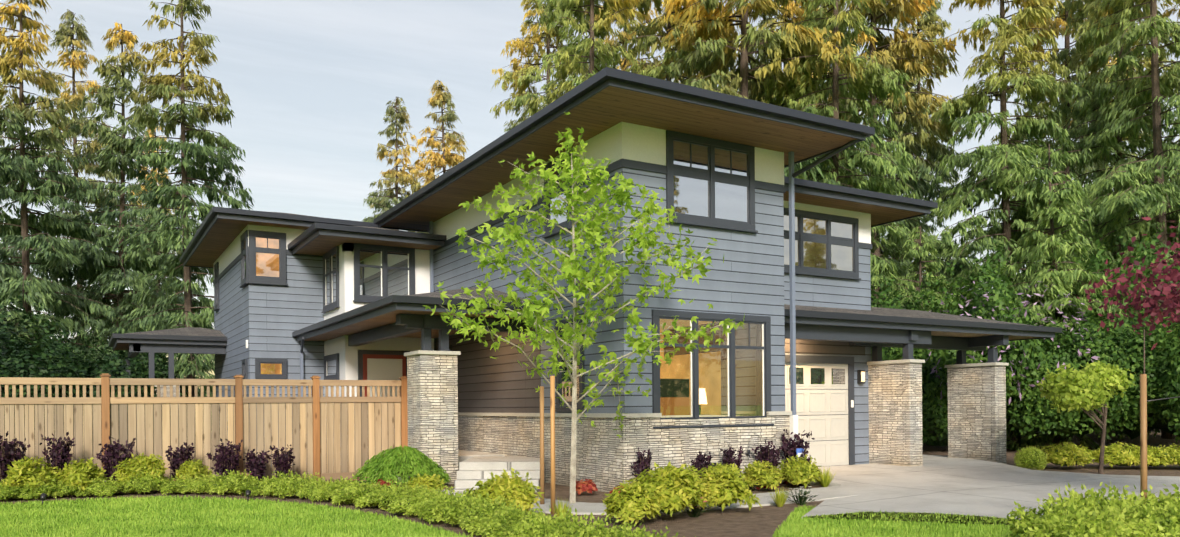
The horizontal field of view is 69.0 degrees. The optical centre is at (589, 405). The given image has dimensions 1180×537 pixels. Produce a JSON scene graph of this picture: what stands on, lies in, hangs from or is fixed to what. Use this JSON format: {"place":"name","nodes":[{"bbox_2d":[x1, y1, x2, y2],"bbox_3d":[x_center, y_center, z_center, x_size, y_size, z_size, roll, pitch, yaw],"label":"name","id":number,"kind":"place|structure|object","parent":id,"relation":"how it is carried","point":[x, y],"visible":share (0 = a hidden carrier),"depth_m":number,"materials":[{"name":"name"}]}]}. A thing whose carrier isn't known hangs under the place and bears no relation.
{"place":"outdoors","nodes":[
{"label":"outdoors","id":0,"kind":"place"},
{"bbox_2d":[0,411,1036,536],"bbox_3d":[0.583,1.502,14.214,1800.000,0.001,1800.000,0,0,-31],"label":"lawn","id":1,"kind":"structure","parent":0,"point":[265,515],"depth_m":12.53,"materials":[{"name":"green plant"}]},
{"bbox_2d":[0,0,123,365],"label":"conifer tree","id":2,"kind":"object","parent":1,"relation":"on","point":[21,167],"visible":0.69,"depth_m":34.09,"materials":[{"name":"green plant"}]},
{"bbox_2d":[8,9,145,361],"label":"conifer tree","id":3,"kind":"object","parent":1,"relation":"on","point":[65,38],"visible":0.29,"depth_m":45.90,"materials":[{"name":"green plant"}]},
{"bbox_2d":[17,22,213,422],"bbox_3d":[-19.950,-7.367,37.083,7.740,18.505,7.657,0,0,27],"label":"conifer tree","id":4,"kind":"object","parent":1,"relation":"on","point":[121,278],"visible":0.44,"depth_m":36.53,"materials":[{"name":"green plant"}]},
{"bbox_2d":[108,126,214,395],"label":"conifer tree","id":5,"kind":"object","parent":1,"relation":"on","point":[169,211],"depth_m":62.07,"materials":[{"name":"green plant"}]},
{"bbox_2d":[82,0,255,396],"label":"conifer tree","id":6,"kind":"object","parent":1,"relation":"on","point":[161,86],"visible":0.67,"depth_m":32.72,"materials":[{"name":"green plant"}]},
{"bbox_2d":[362,97,427,233],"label":"conifer tree","id":7,"kind":"object","parent":1,"relation":"on","point":[403,177],"visible":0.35,"depth_m":55.96,"materials":[{"name":"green plant"}]},
{"bbox_2d":[409,80,467,233],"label":"conifer tree","id":8,"kind":"object","parent":1,"relation":"on","point":[439,98],"visible":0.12,"depth_m":57.92,"materials":[{"name":"yellow plant"}]},
{"bbox_2d":[354,449,544,491],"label":"porch steps","id":9,"kind":"structure","parent":1,"relation":"on","point":[474,467],"depth_m":15.59,"materials":[{"name":"concrete"}]},
{"bbox_2d":[213,122,871,492],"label":"house walls","id":10,"kind":"structure","parent":1,"relation":"on","point":[499,404],"depth_m":16.67,"materials":[{"name":"grey wood"}]},
{"bbox_2d":[248,230,287,285],"bbox_3d":[-8.176,-3.749,21.794,0.960,1.345,0.094,0,0,-31],"label":"wing window","id":11,"kind":"structure","parent":10,"relation":"attached to","point":[266,268],"depth_m":21.80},
{"bbox_2d":[255,358,286,378],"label":"wing window","id":12,"kind":"structure","parent":10,"relation":"attached to","point":[269,368],"depth_m":21.83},
{"bbox_2d":[179,206,377,267],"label":"roof wing","id":13,"kind":"structure","parent":10,"relation":"on","point":[219,231],"depth_m":22.04,"materials":[{"name":"black wood"}]},
{"bbox_2d":[321,246,339,312],"bbox_3d":[-6.593,-3.183,21.789,0.094,1.525,1.520,0,0,-31],"label":"bay window","id":14,"kind":"structure","parent":10,"relation":"attached to","point":[331,280],"depth_m":21.74,"materials":[{"name":"grey glass"}]},
{"bbox_2d":[287,222,446,255],"bbox_3d":[-5.681,-4.250,22.124,3.660,0.674,4.060,0,0,-31],"label":"roof bay","id":15,"kind":"object","parent":10,"relation":"on","point":[320,239],"visible":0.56,"depth_m":20.60,"materials":[{"name":"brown wood"}]},
{"bbox_2d":[353,243,414,302],"bbox_3d":[-5.061,-3.241,21.215,1.590,1.435,0.094,0,0,-31],"label":"bay window","id":16,"kind":"structure","parent":10,"relation":"attached to","point":[380,271],"depth_m":21.19,"materials":[{"name":"grey glass"}]},
{"bbox_2d":[358,350,409,431],"bbox_3d":[-5.052,-0.184,21.177,1.300,2.370,0.134,0,0,-31],"label":"entry door","id":17,"kind":"structure","parent":10,"relation":"attached to","point":[382,364],"depth_m":21.12,"materials":[{"name":"red wood"}]},
{"bbox_2d":[292,287,546,341],"bbox_3d":[-4.247,-2.170,19.331,3.060,0.968,8.310,0,0,-31],"label":"porch roof","id":18,"kind":"object","parent":10,"relation":"attached to","point":[380,312],"visible":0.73,"depth_m":16.73,"materials":[{"name":"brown wood"}]},
{"bbox_2d":[542,152,571,238],"bbox_3d":[-0.620,-3.925,16.087,0.094,1.405,1.060,0,0,-31],"label":"side window","id":19,"kind":"structure","parent":10,"relation":"attached to","point":[562,222],"depth_m":16.13,"materials":[{"name":"grey glass"}]},
{"bbox_2d":[246,135,868,466],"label":"downpipes","id":20,"kind":"object","parent":10,"relation":"attached to","point":[793,416],"visible":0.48,"depth_m":15.97,"materials":[{"name":"grey metal"}]},
{"bbox_2d":[555,317,585,411],"bbox_3d":[-0.389,-0.742,15.742,0.094,1.695,1.060,0,0,-31],"label":"side window","id":21,"kind":"structure","parent":10,"relation":"attached to","point":[568,395],"depth_m":15.79,"materials":[{"name":"grey glass"}]},
{"bbox_2d":[374,67,874,232],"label":"roof","id":22,"kind":"structure","parent":10,"relation":"on","point":[604,99],"depth_m":14.63,"materials":[{"name":"brown wood"}]},
{"bbox_2d":[660,319,727,417],"bbox_3d":[1.167,-0.403,16.909,3.314,2.600,3.570,0,0,-31],"label":"interior room","id":23,"kind":"object","parent":10,"relation":"attached to","point":[714,384],"depth_m":17.83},
{"bbox_2d":[666,130,757,232],"bbox_3d":[2.155,-3.919,15.120,2.010,1.565,0.094,0,0,-31],"label":"front window","id":24,"kind":"structure","parent":10,"relation":"attached to","point":[711,203],"depth_m":15.10,"materials":[{"name":"black glass"}]},
{"bbox_2d":[652,309,773,428],"bbox_3d":[2.139,-0.629,15.226,2.680,2.005,0.322,0,0,-31],"label":"front window","id":25,"kind":"structure","parent":10,"relation":"attached to","point":[762,347],"depth_m":15.23,"materials":[{"name":"black glass"}]},
{"bbox_2d":[785,355,854,466],"bbox_3d":[4.619,0.125,18.363,2.810,2.396,0.170,0,0,-31],"label":"garage door","id":26,"kind":"structure","parent":10,"relation":"attached to","point":[825,407],"depth_m":18.61,"materials":[{"name":"beige wood"}]},
{"bbox_2d":[784,208,860,279],"bbox_3d":[4.845,-3.472,18.448,2.680,1.365,0.094,0,0,-31],"label":"garage window","id":27,"kind":"structure","parent":10,"relation":"attached to","point":[829,259],"depth_m":18.60,"materials":[{"name":"black glass"}]},
{"bbox_2d":[783,176,937,226],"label":"roof block","id":28,"kind":"structure","parent":10,"relation":"on","point":[882,208],"depth_m":18.36,"materials":[{"name":"brown wood"}]},
{"bbox_2d":[784,304,1061,340],"bbox_3d":[6.638,-1.994,19.978,9.078,0.768,3.460,0,0,-31],"label":"carport roof","id":29,"kind":"object","parent":10,"relation":"attached to","point":[940,324],"visible":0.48,"depth_m":18.73,"materials":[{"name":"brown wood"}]},
{"bbox_2d":[490,0,595,131],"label":"conifer tree","id":30,"kind":"object","parent":1,"relation":"on","point":[526,75],"visible":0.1,"depth_m":43.28,"materials":[{"name":"green plant"}]},
{"bbox_2d":[526,0,644,116],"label":"conifer tree","id":31,"kind":"object","parent":1,"relation":"on","point":[584,50],"visible":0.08,"depth_m":35.90,"materials":[{"name":"green plant"}]},
{"bbox_2d":[0,429,1179,536],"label":"bed mulch","id":32,"kind":"object","parent":1,"relation":"on","point":[763,521],"visible":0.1,"depth_m":13.17,"materials":[{"name":"brown soil"}]},
{"bbox_2d":[0,431,30,498],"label":"barberry","id":33,"kind":"object","parent":32,"relation":"on","point":[8,455],"visible":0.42,"depth_m":14.35,"materials":[{"name":"purple plant"}]},
{"bbox_2d":[1,456,58,491],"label":"golden shrub","id":34,"kind":"object","parent":32,"relation":"on","point":[18,474],"visible":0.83,"depth_m":14.24,"materials":[{"name":"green plant"}]},
{"bbox_2d":[0,295,73,377],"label":"hedge","id":35,"kind":"object","parent":32,"relation":"on","point":[5,337],"visible":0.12,"depth_m":21.45,"materials":[{"name":"green plant"}]},
{"bbox_2d":[0,322,88,448],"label":"hedge","id":36,"kind":"object","parent":32,"relation":"on","point":[13,365],"visible":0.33,"depth_m":18.34,"materials":[{"name":"green plant"}]},
{"bbox_2d":[39,431,75,475],"bbox_3d":[-9.181,1.007,14.799,0.459,1.126,0.597,0,0,-5],"label":"barberry","id":37,"kind":"object","parent":32,"relation":"on","point":[60,455],"visible":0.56,"depth_m":14.75,"materials":[{"name":"purple plant"}]},
{"bbox_2d":[44,328,114,377],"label":"hedge","id":38,"kind":"object","parent":32,"relation":"on","point":[76,349],"visible":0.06,"depth_m":30.65,"materials":[{"name":"green plant"}]},
{"bbox_2d":[56,457,108,490],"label":"golden shrub","id":39,"kind":"object","parent":32,"relation":"on","point":[80,473],"visible":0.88,"depth_m":14.59,"materials":[{"name":"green plant"}]},
{"bbox_2d":[54,352,156,456],"bbox_3d":[-11.157,0.064,20.074,3.072,2.668,2.673,0,0,32],"label":"hedge","id":40,"kind":"object","parent":32,"relation":"on","point":[120,371],"visible":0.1,"depth_m":19.61,"materials":[{"name":"green plant"}]},
{"bbox_2d":[93,436,135,481],"bbox_3d":[-8.503,1.044,15.417,0.694,1.040,0.574,0,0,-35],"label":"barberry","id":41,"kind":"object","parent":32,"relation":"on","point":[112,457],"visible":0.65,"depth_m":15.31,"materials":[{"name":"purple plant"}]},
{"bbox_2d":[112,452,168,484],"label":"golden shrub","id":42,"kind":"object","parent":32,"relation":"on","point":[146,464],"visible":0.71,"depth_m":15.10,"materials":[{"name":"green plant"}]},
{"bbox_2d":[96,328,187,396],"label":"hedge","id":43,"kind":"object","parent":32,"relation":"on","point":[160,369],"visible":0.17,"depth_m":30.90,"materials":[{"name":"green plant"}]},
{"bbox_2d":[125,468,173,493],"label":"boxwood hedge","id":44,"kind":"object","parent":32,"relation":"on","point":[139,485],"visible":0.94,"depth_m":14.88,"materials":[{"name":"green plant"}]},
{"bbox_2d":[125,343,225,403],"bbox_3d":[-12.936,0.085,25.099,2.164,3.670,4.197,0,0,-65],"label":"pergola frame","id":45,"kind":"object","parent":32,"relation":"on","point":[135,350],"visible":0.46,"depth_m":24.32,"materials":[{"name":"wood"}]},
{"bbox_2d":[109,327,226,350],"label":"roof","id":46,"kind":"structure","parent":45,"relation":"on","point":[194,336],"depth_m":24.50,"materials":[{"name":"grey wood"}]},
{"bbox_2d":[0,373,407,479],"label":"cedar fence","id":47,"kind":"object","parent":32,"relation":"on","point":[308,428],"visible":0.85,"depth_m":16.71,"materials":[{"name":"brown wood"}]},
{"bbox_2d":[206,438,242,477],"bbox_3d":[-6.924,1.078,16.406,0.560,0.945,0.676,0,0,31],"label":"barberry","id":48,"kind":"object","parent":32,"relation":"on","point":[225,460],"visible":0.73,"depth_m":16.31,"materials":[{"name":"purple plant"}]},
{"bbox_2d":[274,472,324,498],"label":"boxwood hedge","id":49,"kind":"object","parent":32,"relation":"on","point":[292,488],"visible":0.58,"depth_m":13.87,"materials":[{"name":"green plant"}]},
{"bbox_2d":[351,445,450,487],"bbox_3d":[-3.261,1.109,15.474,1.718,0.822,1.646,0,0,-34],"label":"laceleaf maple tree","id":50,"kind":"object","parent":32,"relation":"on","point":[404,463],"visible":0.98,"depth_m":15.17,"materials":[{"name":"green plant"}]},
{"bbox_2d":[404,328,460,484],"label":"stone pillar","id":51,"kind":"structure","parent":32,"relation":"on","point":[432,392],"depth_m":16.29,"materials":[{"name":"stone"}]},
{"bbox_2d":[348,313,526,345],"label":"porch beams","id":52,"kind":"structure","parent":51,"relation":"on","point":[404,324],"depth_m":17.02,"materials":[{"name":"grey wood"}]},
{"bbox_2d":[413,491,490,524],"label":"boxwood hedge","id":53,"kind":"object","parent":32,"relation":"on","point":[430,512],"visible":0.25,"depth_m":10.80,"materials":[{"name":"green plant"}]},
{"bbox_2d":[441,493,503,527],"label":"boxwood hedge","id":54,"kind":"object","parent":32,"relation":"on","point":[450,516],"visible":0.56,"depth_m":10.41,"materials":[{"name":"green plant"}]},
{"bbox_2d":[465,468,543,514],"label":"golden shrub","id":55,"kind":"object","parent":32,"relation":"on","point":[516,489],"visible":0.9,"depth_m":11.15,"materials":[{"name":"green plant"}]},
{"bbox_2d":[478,510,552,536],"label":"boxwood hedge","id":56,"kind":"object","parent":32,"relation":"on","point":[506,529],"visible":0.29,"depth_m":9.19,"materials":[{"name":"green plant"}]},
{"bbox_2d":[509,505,590,536],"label":"boxwood hedge","id":57,"kind":"object","parent":32,"relation":"on","point":[527,531],"visible":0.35,"depth_m":8.52,"materials":[{"name":"green plant"}]},
{"bbox_2d":[423,112,744,502],"bbox_3d":[0.184,-1.440,12.832,3.817,5.856,4.879,0,0,42],"label":"young maple tree","id":58,"kind":"object","parent":32,"relation":"on","point":[591,230],"visible":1,"depth_m":12.51,"materials":[{"name":"green plant"}]},
{"bbox_2d":[559,512,635,536],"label":"boxwood hedge","id":59,"kind":"object","parent":32,"relation":"on","point":[598,531],"visible":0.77,"depth_m":8.00,"materials":[{"name":"green plant"}]},
{"bbox_2d":[602,478,660,524],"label":"golden shrub","id":60,"kind":"object","parent":32,"relation":"on","point":[636,501],"visible":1,"depth_m":10.40,"materials":[{"name":"yellow plant"}]},
{"bbox_2d":[624,462,711,515],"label":"golden shrub","id":61,"kind":"object","parent":32,"relation":"on","point":[675,489],"visible":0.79,"depth_m":10.85,"materials":[{"name":"yellow plant"}]},
{"bbox_2d":[692,463,761,510],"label":"golden shrub","id":62,"kind":"object","parent":32,"relation":"on","point":[727,488],"visible":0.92,"depth_m":11.52,"materials":[{"name":"yellow plant"}]},
{"bbox_2d":[742,459,781,489],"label":"golden shrub","id":63,"kind":"object","parent":32,"relation":"on","point":[757,474],"visible":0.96,"depth_m":14.40,"materials":[{"name":"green plant"}]},
{"bbox_2d":[776,455,821,488],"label":"golden shrub","id":64,"kind":"object","parent":32,"relation":"on","point":[797,470],"visible":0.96,"depth_m":14.83,"materials":[{"name":"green plant"}]},
{"bbox_2d":[540,374,1147,513],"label":"tree stakes","id":65,"kind":"object","parent":32,"relation":"on","point":[1143,431],"visible":0.79,"depth_m":11.72,"materials":[{"name":"brown wood"}]},
{"bbox_2d":[871,270,956,427],"bbox_3d":[9.565,-1.697,26.379,4.243,5.222,4.718,0,0,-17],"label":"shrub","id":66,"kind":"object","parent":32,"relation":"on","point":[886,302],"visible":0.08,"depth_m":25.81,"materials":[{"name":"green plant"}]},
{"bbox_2d":[888,226,952,445],"bbox_3d":[11.975,-2.342,30.530,3.746,8.078,3.968,0,0,-1],"label":"conifer tree","id":67,"kind":"object","parent":32,"relation":"on","point":[914,250],"visible":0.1,"depth_m":30.48,"materials":[{"name":"green plant"}]},
{"bbox_2d":[883,347,1008,442],"bbox_3d":[10.105,-0.645,25.055,3.438,3.474,4.104,0,0,36],"label":"shrub","id":68,"kind":"object","parent":32,"relation":"on","point":[938,432],"visible":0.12,"depth_m":23.93,"materials":[{"name":"green plant"}]},
{"bbox_2d":[909,252,1062,429],"bbox_3d":[11.338,-1.886,25.436,4.718,5.512,4.243,0,0,-43],"label":"shrub","id":69,"kind":"object","parent":32,"relation":"on","point":[989,313],"visible":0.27,"depth_m":24.41,"materials":[{"name":"green plant"}]},
{"bbox_2d":[1014,446,1046,470],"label":"bush","id":70,"kind":"object","parent":32,"relation":"on","point":[1030,458],"visible":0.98,"depth_m":18.19,"materials":[{"name":"green plant"}]},
{"bbox_2d":[1006,316,1085,439],"bbox_3d":[13.099,-0.917,25.889,4.031,3.817,4.631,0,0,-37],"label":"shrub","id":71,"kind":"object","parent":32,"relation":"on","point":[1061,356],"visible":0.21,"depth_m":24.20,"materials":[{"name":"green plant"}]},
{"bbox_2d":[1003,494,1114,536],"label":"boxwood hedge","id":72,"kind":"object","parent":32,"relation":"on","point":[1028,519],"visible":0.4,"depth_m":8.19,"materials":[{"name":"green plant"}]},
{"bbox_2d":[1033,442,1094,466],"bbox_3d":[10.482,1.058,18.830,1.399,0.536,1.491,0,0,-9],"label":"spirea","id":73,"kind":"object","parent":32,"relation":"on","point":[1068,455],"visible":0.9,"depth_m":18.54,"materials":[{"name":"green plant"}]},
{"bbox_2d":[1000,144,1128,450],"bbox_3d":[14.797,-3.354,27.382,4.960,10.097,4.682,0,0,-7],"label":"conifer tree","id":74,"kind":"object","parent":32,"relation":"on","point":[1040,239],"visible":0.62,"depth_m":27.01,"materials":[{"name":"green plant"}]},
{"bbox_2d":[1019,503,1124,536],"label":"boxwood hedge","id":75,"kind":"object","parent":32,"relation":"on","point":[1063,527],"visible":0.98,"depth_m":7.50,"materials":[{"name":"green plant"}]},
{"bbox_2d":[1040,482,1128,520],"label":"boxwood hedge","id":76,"kind":"object","parent":32,"relation":"on","point":[1092,501],"visible":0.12,"depth_m":8.54,"materials":[{"name":"green plant"}]},
{"bbox_2d":[1037,360,1135,473],"bbox_3d":[10.191,0.240,17.756,2.140,2.370,1.477,0,0,-31],"label":"golden tree","id":77,"kind":"object","parent":32,"relation":"on","point":[1074,389],"visible":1,"depth_m":17.44,"materials":[{"name":"green plant"}]},
{"bbox_2d":[1018,319,1160,440],"bbox_3d":[14.695,-0.767,25.742,4.125,3.612,4.924,0,0,16],"label":"shrub","id":78,"kind":"object","parent":32,"relation":"on","point":[1091,345],"visible":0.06,"depth_m":24.27,"materials":[{"name":"green plant"}]},
{"bbox_2d":[1050,304,1179,439],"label":"shrub","id":79,"kind":"object","parent":32,"relation":"on","point":[1120,343],"visible":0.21,"depth_m":23.53,"materials":[{"name":"green plant"}]},
{"bbox_2d":[1066,502,1174,536],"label":"boxwood hedge","id":80,"kind":"object","parent":32,"relation":"on","point":[1130,529],"visible":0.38,"depth_m":7.52,"materials":[{"name":"green plant"}]},
{"bbox_2d":[1077,217,1179,349],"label":"purple maple tree","id":81,"kind":"object","parent":32,"relation":"on","point":[1170,300],"visible":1,"depth_m":11.41,"materials":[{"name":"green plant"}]},
{"bbox_2d":[1089,442,1168,466],"bbox_3d":[11.521,1.051,18.741,1.393,0.534,1.485,0,0,-9],"label":"spirea","id":82,"kind":"object","parent":32,"relation":"on","point":[1117,454],"visible":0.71,"depth_m":18.38,"materials":[{"name":"green plant"}]},
{"bbox_2d":[1080,317,1179,440],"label":"shrub","id":83,"kind":"object","parent":32,"relation":"on","point":[1154,392],"visible":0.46,"depth_m":23.08,"materials":[{"name":"green plant"}]},
{"bbox_2d":[1106,497,1179,536],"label":"boxwood hedge","id":84,"kind":"object","parent":32,"relation":"on","point":[1168,522],"visible":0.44,"depth_m":7.77,"materials":[{"name":"green plant"}]},
{"bbox_2d":[1146,295,1179,442],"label":"shrub","id":85,"kind":"object","parent":32,"relation":"on","point":[1172,402],"visible":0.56,"depth_m":22.36,"materials":[{"name":"green plant"}]},
{"bbox_2d":[578,0,674,79],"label":"conifer tree","id":86,"kind":"object","parent":1,"relation":"on","point":[623,65],"visible":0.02,"depth_m":46.79,"materials":[{"name":"green plant"}]},
{"bbox_2d":[620,0,731,83],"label":"conifer tree","id":87,"kind":"object","parent":1,"relation":"on","point":[648,35],"visible":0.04,"depth_m":37.43,"materials":[{"name":"green plant"}]},
{"bbox_2d":[648,0,888,191],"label":"conifer tree","id":88,"kind":"object","parent":1,"relation":"on","point":[703,31],"visible":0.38,"depth_m":33.59,"materials":[{"name":"green plant"}]},
{"bbox_2d":[734,0,831,176],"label":"conifer tree","id":89,"kind":"object","parent":1,"relation":"on","point":[794,10],"visible":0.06,"depth_m":45.11,"materials":[{"name":"green plant"}]},
{"bbox_2d":[760,0,943,295],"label":"conifer tree","id":90,"kind":"object","parent":1,"relation":"on","point":[879,82],"visible":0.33,"depth_m":33.48,"materials":[{"name":"green plant"}]},
{"bbox_2d":[813,0,970,310],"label":"conifer tree","id":91,"kind":"object","parent":1,"relation":"on","point":[908,52],"visible":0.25,"depth_m":38.62,"materials":[{"name":"green plant"}]},
{"bbox_2d":[871,0,980,309],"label":"conifer tree","id":92,"kind":"object","parent":1,"relation":"on","point":[928,28],"visible":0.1,"depth_m":48.46,"materials":[{"name":"green plant"}]},
{"bbox_2d":[921,0,1114,437],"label":"conifer tree","id":93,"kind":"object","parent":1,"relation":"on","point":[1002,160],"visible":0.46,"depth_m":34.65,"materials":[{"name":"green plant"}]},
{"bbox_2d":[986,0,1139,431],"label":"conifer tree","id":94,"kind":"object","parent":1,"relation":"on","point":[1063,54],"visible":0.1,"depth_m":42.69,"materials":[{"name":"green plant"}]},
{"bbox_2d":[1014,0,1179,434],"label":"conifer tree","id":95,"kind":"object","parent":1,"relation":"on","point":[1078,153],"visible":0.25,"depth_m":37.12,"materials":[{"name":"green plant"}]},
{"bbox_2d":[1040,0,1179,438],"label":"conifer tree","id":96,"kind":"object","parent":1,"relation":"on","point":[1154,202],"visible":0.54,"depth_m":33.65,"materials":[{"name":"green plant"}]},
{"bbox_2d":[0,0,1179,338],"bbox_3d":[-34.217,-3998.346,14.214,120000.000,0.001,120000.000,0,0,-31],"label":"sky","id":97,"kind":"structure","parent":0,"point":[310,88],"depth_m":10382.17,"materials":[{"name":"grey"}]},
{"bbox_2d":[445,486,854,514],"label":"concrete walk","id":98,"kind":"structure","parent":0,"point":[584,508],"depth_m":12.73,"materials":[{"name":"grey concrete"}]},
{"bbox_2d":[802,454,1179,524],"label":"concrete driveway","id":99,"kind":"structure","parent":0,"point":[933,484],"depth_m":14.38,"materials":[{"name":"grey concrete"}]},
{"bbox_2d":[867,344,924,466],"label":"stone pillar","id":100,"kind":"structure","parent":99,"relation":"on","point":[895,409],"depth_m":18.67,"materials":[{"name":"stone"}]},
{"bbox_2d":[945,348,1008,463],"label":"stone pillar","id":101,"kind":"structure","parent":99,"relation":"on","point":[977,411],"depth_m":20.53,"materials":[{"name":"stone"}]},
{"bbox_2d":[785,323,1008,350],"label":"carport beams","id":102,"kind":"structure","parent":101,"relation":"on","point":[871,337],"depth_m":18.36,"materials":[{"name":"grey wood"}]},
{"bbox_2d":[946,239,1046,338],"bbox_3d":[14.190,-2.460,29.901,4.950,6.431,5.504,0,0,23],"label":"shrub","id":103,"kind":"object","parent":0,"point":[993,261],"visible":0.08,"depth_m":29.65,"materials":[{"name":"green plant"}]},
{"bbox_2d":[998,253,1132,344],"bbox_3d":[15.195,-2.196,28.263,5.497,5.899,6.315,0,0,0],"label":"shrub","id":104,"kind":"object","parent":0,"point":[1108,323],"visible":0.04,"depth_m":26.96,"materials":[{"name":"green plant"}]},
{"bbox_2d":[1058,232,1167,336],"bbox_3d":[18.371,-2.854,30.897,5.497,6.940,6.315,0,0,-35],"label":"tree","id":105,"kind":"object","parent":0,"point":[1101,261],"depth_m":30.09,"materials":[{"name":"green plant"}]},
{"bbox_2d":[1111,228,1179,339],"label":"tree foliage","id":106,"kind":"object","parent":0,"point":[1140,248],"visible":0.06,"depth_m":27.48,"materials":[{"name":"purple plant"}]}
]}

